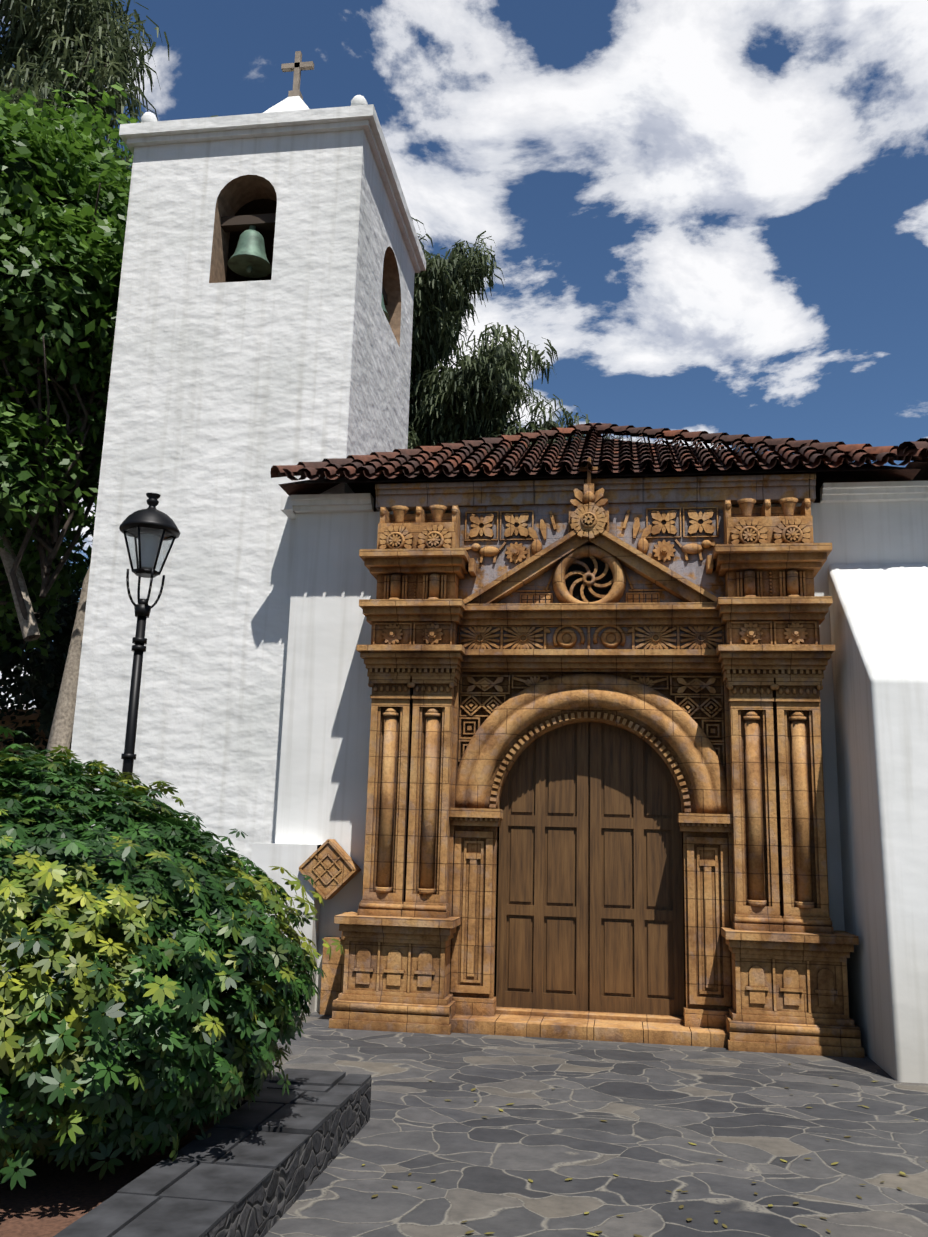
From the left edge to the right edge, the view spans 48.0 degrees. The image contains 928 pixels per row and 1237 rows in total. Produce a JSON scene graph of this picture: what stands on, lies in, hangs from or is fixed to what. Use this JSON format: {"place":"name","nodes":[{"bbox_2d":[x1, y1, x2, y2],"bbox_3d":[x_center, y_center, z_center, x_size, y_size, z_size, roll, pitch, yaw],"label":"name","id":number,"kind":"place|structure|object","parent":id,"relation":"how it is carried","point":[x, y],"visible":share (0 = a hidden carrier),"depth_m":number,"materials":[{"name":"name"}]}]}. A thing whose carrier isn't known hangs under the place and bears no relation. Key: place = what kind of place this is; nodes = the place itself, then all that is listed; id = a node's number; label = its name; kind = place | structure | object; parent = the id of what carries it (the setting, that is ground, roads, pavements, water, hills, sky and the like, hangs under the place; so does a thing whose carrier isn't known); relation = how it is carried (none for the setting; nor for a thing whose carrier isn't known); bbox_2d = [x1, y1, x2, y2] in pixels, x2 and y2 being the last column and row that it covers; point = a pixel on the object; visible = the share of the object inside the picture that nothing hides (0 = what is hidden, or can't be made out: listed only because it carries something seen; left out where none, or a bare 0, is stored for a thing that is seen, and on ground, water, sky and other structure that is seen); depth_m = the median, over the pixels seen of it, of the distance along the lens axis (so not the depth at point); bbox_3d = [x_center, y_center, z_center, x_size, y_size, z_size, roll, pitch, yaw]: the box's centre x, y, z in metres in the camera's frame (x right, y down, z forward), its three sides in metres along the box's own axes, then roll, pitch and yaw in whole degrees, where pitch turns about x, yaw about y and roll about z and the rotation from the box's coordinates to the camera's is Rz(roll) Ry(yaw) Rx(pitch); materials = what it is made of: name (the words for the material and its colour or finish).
{"place":"outdoors","nodes":[
{"label":"outdoors","id":0,"kind":"place"},
{"bbox_2d":[0,0,927,708],"label":"sky","id":1,"kind":"structure","parent":0,"point":[712,214],"materials":[{"name":"blue"}]},
{"bbox_2d":[457,502,725,648],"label":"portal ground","id":2,"kind":"structure","parent":0,"point":[692,569],"depth_m":11.78,"materials":[{"name":"brown stone"}]},
{"bbox_2d":[264,1012,927,1236],"bbox_3d":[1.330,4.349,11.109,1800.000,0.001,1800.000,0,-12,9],"label":"ground","id":3,"kind":"structure","parent":0,"point":[747,1118],"depth_m":6.82,"materials":[{"name":"grey stone"}]},
{"bbox_2d":[0,709,70,795],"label":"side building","id":4,"kind":"structure","parent":3,"relation":"on","point":[19,719],"depth_m":20.79,"materials":[{"name":"brown wood"}]},
{"bbox_2d":[1,650,64,750],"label":"dark tree","id":5,"kind":"object","parent":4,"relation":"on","point":[40,703],"depth_m":21.62,"materials":[{"name":"green plant"}]},
{"bbox_2d":[0,545,90,767],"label":"tree","id":6,"kind":"object","parent":5,"relation":"attached to","point":[46,697],"visible":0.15,"depth_m":20.37,"materials":[{"name":"green plant"}]},
{"bbox_2d":[14,602,77,748],"bbox_3d":[-8.818,1.962,22.669,5.461,4.108,4.131,-5,-13,27],"label":"dark tree","id":7,"kind":"object","parent":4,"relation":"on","point":[47,717],"visible":0.06,"depth_m":20.82,"materials":[{"name":"green plant"}]},
{"bbox_2d":[52,515,95,585],"bbox_3d":[-6.718,-0.430,25.716,6.613,6.519,5.646,-4,-13,25],"label":"dark tree","id":8,"kind":"object","parent":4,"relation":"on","point":[92,533],"depth_m":24.95,"materials":[{"name":"green plant"}]},
{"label":"dark tree limbs","id":9,"kind":"object","parent":4,"relation":"on","visible":0},
{"bbox_2d":[58,487,95,600],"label":"tree leaves","id":10,"kind":"object","parent":9,"relation":"on","point":[86,534],"visible":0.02,"depth_m":24.91,"materials":[{"name":"green plant"}]},
{"bbox_2d":[11,0,124,151],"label":"tree branches","id":11,"kind":"object","parent":3,"relation":"on","point":[80,73],"visible":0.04,"depth_m":22.67,"materials":[{"name":"brown plant"}]},
{"bbox_2d":[0,0,217,177],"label":"casuarina needles","id":12,"kind":"object","parent":11,"relation":"on","point":[66,35],"visible":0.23,"depth_m":23.07,"materials":[{"name":"green plant"}]},
{"bbox_2d":[0,69,138,760],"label":"ficus","id":13,"kind":"object","parent":3,"relation":"on","point":[40,230],"depth_m":14.89,"materials":[{"name":"green plant"}]},
{"bbox_2d":[0,1112,230,1236],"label":"planter soil","id":14,"kind":"structure","parent":3,"relation":"on","point":[52,1199],"depth_m":5.24,"materials":[{"name":"brown soil"}]},
{"bbox_2d":[0,726,343,1189],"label":"bush","id":15,"kind":"object","parent":14,"relation":"on","point":[139,872],"depth_m":5.33,"materials":[{"name":"green plant"}]},
{"bbox_2d":[119,493,179,800],"bbox_3d":[-2.900,1.186,9.020,0.536,4.765,0.528,0,-12,9],"label":"street lamp","id":16,"kind":"object","parent":3,"relation":"on","point":[153,518],"visible":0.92,"depth_m":9.23,"materials":[{"name":"black metal"}]},
{"bbox_2d":[138,534,160,568],"bbox_3d":[-2.850,-0.591,9.398,0.202,0.300,0.197,0,-12,9],"label":"glass","id":17,"kind":"object","parent":16,"relation":"in","point":[148,540],"depth_m":9.33,"materials":[{"name":"clear glass"}]},
{"bbox_2d":[126,528,172,570],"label":"lamp glass panes","id":18,"kind":"object","parent":16,"relation":"in","point":[144,549],"visible":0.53,"depth_m":9.34,"materials":[{"name":"clear glass"}]},
{"bbox_2d":[122,1072,371,1236],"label":"planter wall","id":19,"kind":"structure","parent":3,"relation":"on","point":[261,1209],"depth_m":5.57,"materials":[{"name":"grey stone"}]},
{"bbox_2d":[53,1068,370,1236],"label":"planter curb top","id":20,"kind":"object","parent":19,"relation":"on","point":[204,1197],"visible":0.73,"depth_m":5.20,"materials":[{"name":"grey stone"}]},
{"bbox_2d":[70,95,425,992],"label":"tower","id":21,"kind":"structure","parent":3,"relation":"on","point":[224,399],"depth_m":13.58,"materials":[{"name":"paint"}]},
{"bbox_2d":[226,199,276,281],"bbox_3d":[-2.890,-0.688,14.959,3.310,11.400,3.600,0,-12,9],"label":"belfry interior","id":22,"kind":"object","parent":21,"relation":"in","point":[262,206],"depth_m":16.23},
{"bbox_2d":[281,51,313,99],"bbox_3d":[-2.667,-8.666,16.656,0.520,0.860,0.180,0,-12,9],"label":"cross","id":23,"kind":"object","parent":21,"relation":"on","point":[298,66],"visible":0.83,"depth_m":16.64,"materials":[{"name":"beige stone"}]},
{"bbox_2d":[221,213,387,304],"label":"bell yokes","id":24,"kind":"object","parent":21,"relation":"attached to","point":[245,222],"visible":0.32,"depth_m":14.41,"materials":[{"name":"brown wood"}]},
{"bbox_2d":[227,225,389,319],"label":"bells","id":25,"kind":"object","parent":24,"relation":"hanging from","point":[248,258],"visible":0.5,"depth_m":14.24,"materials":[{"name":"green metal"}]},
{"bbox_2d":[209,175,400,346],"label":"tower reveals","id":26,"kind":"object","parent":21,"relation":"attached to","point":[235,195],"visible":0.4,"depth_m":14.60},
{"bbox_2d":[409,264,556,448],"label":"tree branches","id":27,"kind":"object","parent":3,"relation":"on","point":[428,422],"depth_m":33.86,"materials":[{"name":"brown plant"}]},
{"bbox_2d":[412,247,559,452],"bbox_3d":[-2.160,-4.961,34.335,10.301,16.116,9.704,10,-14,-34],"label":"casuarina","id":28,"kind":"object","parent":27,"relation":"on","point":[508,393],"visible":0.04,"depth_m":33.06,"materials":[{"name":"green plant"}]},
{"bbox_2d":[407,217,590,455],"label":"casuarina needles","id":29,"kind":"object","parent":27,"relation":"on","point":[435,341],"visible":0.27,"depth_m":33.15,"materials":[{"name":"green plant"}]},
{"bbox_2d":[299,457,864,1057],"bbox_3d":[1.052,1.280,11.351,5.818,6.340,0.960,0,-12,9],"label":"portal","id":30,"kind":"object","parent":3,"relation":"on","point":[729,733],"visible":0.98,"depth_m":11.17,"materials":[{"name":"stone"}]},
{"bbox_2d":[565,558,612,601],"bbox_3d":[1.404,-0.425,11.690,0.552,0.552,0.007,0,-12,9],"label":"round window","id":31,"kind":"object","parent":30,"relation":"attached to","point":[607,578],"visible":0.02,"depth_m":11.69,"materials":[{"name":"black glass"}]},
{"bbox_2d":[496,722,684,1015],"bbox_3d":[1.371,2.681,11.425,2.035,3.140,0.075,0,-12,9],"label":"door","id":32,"kind":"structure","parent":30,"relation":"attached to","point":[590,897],"depth_m":11.37,"materials":[{"name":"brown wood"}]},
{"bbox_2d":[375,474,815,510],"bbox_3d":[1.437,-1.439,11.975,4.992,0.265,0.220,0,-12,9],"label":"eave stone","id":33,"kind":"object","parent":30,"relation":"on","point":[760,489],"visible":0.81,"depth_m":11.88,"materials":[{"name":"beige stone"}]},
{"bbox_2d":[251,481,927,1026],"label":"nave walls","id":34,"kind":"structure","parent":3,"relation":"on","point":[323,773],"depth_m":12.09,"materials":[{"name":"paint"}]},
{"bbox_2d":[270,423,927,511],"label":"roof tiles","id":35,"kind":"object","parent":34,"relation":"on","point":[824,462],"visible":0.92,"depth_m":12.58,"materials":[{"name":"red tile"}]},
{"bbox_2d":[897,438,927,480],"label":"roof tiles","id":36,"kind":"object","parent":34,"relation":"on","point":[922,474],"visible":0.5,"depth_m":11.52,"materials":[{"name":"red tile"}]},
{"bbox_2d":[561,434,622,440],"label":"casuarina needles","id":37,"kind":"object","parent":3,"relation":"on","point":[608,437],"depth_m":39.17,"materials":[{"name":"green plant"}]},
{"bbox_2d":[362,1064,918,1236],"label":"leaf litter","id":38,"kind":"object","parent":3,"relation":"on","point":[690,1219],"visible":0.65,"depth_m":5.84,"materials":[{"name":"plant"}]},
{"bbox_2d":[828,563,927,1083],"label":"buttress","id":39,"kind":"structure","parent":3,"relation":"on","point":[879,623],"depth_m":9.71,"materials":[{"name":"paint"}]},
{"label":"dark tree trunk","id":40,"kind":"object","parent":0,"visible":0},
{"bbox_2d":[0,591,77,649],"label":"tree branches","id":41,"kind":"object","parent":40,"relation":"attached to","point":[59,598],"visible":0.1,"depth_m":18.30,"materials":[{"name":"brown plant"}]},
{"bbox_2d":[0,556,89,709],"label":"dark tree leaves","id":42,"kind":"object","parent":41,"relation":"on","point":[30,663],"visible":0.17,"depth_m":18.94,"materials":[{"name":"green plant"}]},
{"bbox_2d":[0,593,56,669],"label":"dark tree","id":43,"kind":"object","parent":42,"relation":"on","point":[7,660],"visible":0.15,"depth_m":18.56,"materials":[{"name":"green plant"}]}
]}

